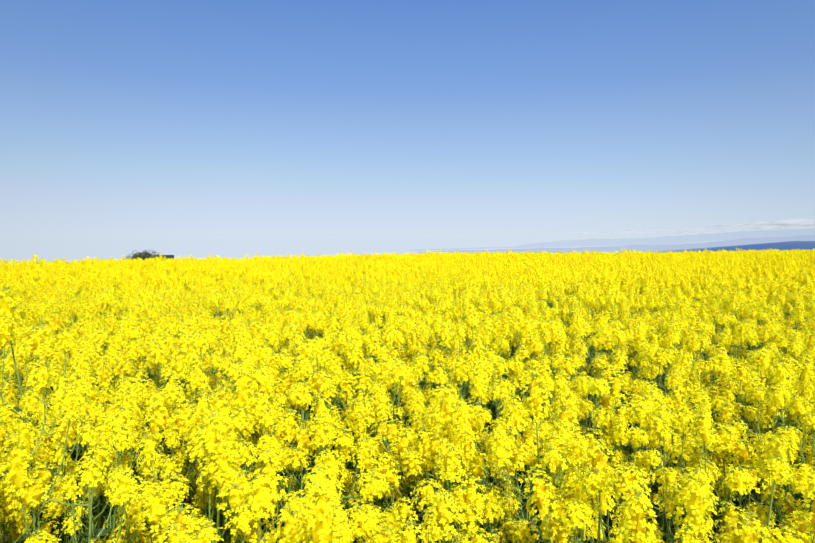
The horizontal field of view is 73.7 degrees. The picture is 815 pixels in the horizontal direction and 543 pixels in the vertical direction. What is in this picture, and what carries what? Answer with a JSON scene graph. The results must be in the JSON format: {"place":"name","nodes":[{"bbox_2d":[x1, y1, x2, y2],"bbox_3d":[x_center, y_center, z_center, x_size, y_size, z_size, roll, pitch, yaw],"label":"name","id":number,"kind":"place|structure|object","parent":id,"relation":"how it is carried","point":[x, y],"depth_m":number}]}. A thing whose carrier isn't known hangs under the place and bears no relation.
{"place":"outdoors","nodes":[
{"label":"outdoors","id":0,"kind":"place"},
{"bbox_2d":[159,255,173,259],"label":"shed","id":1,"kind":"structure","parent":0,"point":[169,256],"depth_m":47.73},
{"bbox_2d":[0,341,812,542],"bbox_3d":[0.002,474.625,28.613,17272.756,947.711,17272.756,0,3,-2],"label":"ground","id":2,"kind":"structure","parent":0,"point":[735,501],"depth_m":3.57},
{"bbox_2d":[123,249,163,260],"bbox_3d":[-21.854,0.197,44.988,3.720,4.058,3.431,0,3,-2],"label":"crest tree","id":3,"kind":"object","parent":2,"relation":"on","point":[144,255],"depth_m":44.80},
{"bbox_2d":[0,239,814,263],"bbox_3d":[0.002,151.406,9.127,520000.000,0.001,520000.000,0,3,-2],"label":"sea","id":4,"kind":"structure","parent":0,"point":[49,250],"depth_m":10645.94},
{"bbox_2d":[0,0,814,238],"label":"sky","id":5,"kind":"structure","parent":0,"point":[120,119]},
{"bbox_2d":[410,228,814,250],"bbox_3d":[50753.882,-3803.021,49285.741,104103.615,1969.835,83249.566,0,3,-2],"label":"distant hills","id":6,"kind":"structure","parent":0,"point":[667,240],"depth_m":14866.42},
{"bbox_2d":[419,235,814,253],"bbox_3d":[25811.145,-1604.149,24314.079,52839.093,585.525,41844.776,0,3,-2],"label":"distant hills","id":7,"kind":"structure","parent":0,"point":[652,248],"depth_m":8003.95},
{"bbox_2d":[578,218,814,233],"bbox_3d":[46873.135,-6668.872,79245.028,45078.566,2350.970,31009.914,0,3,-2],"label":"cloud","id":8,"kind":"structure","parent":0,"point":[795,223],"depth_m":77921.23}
]}

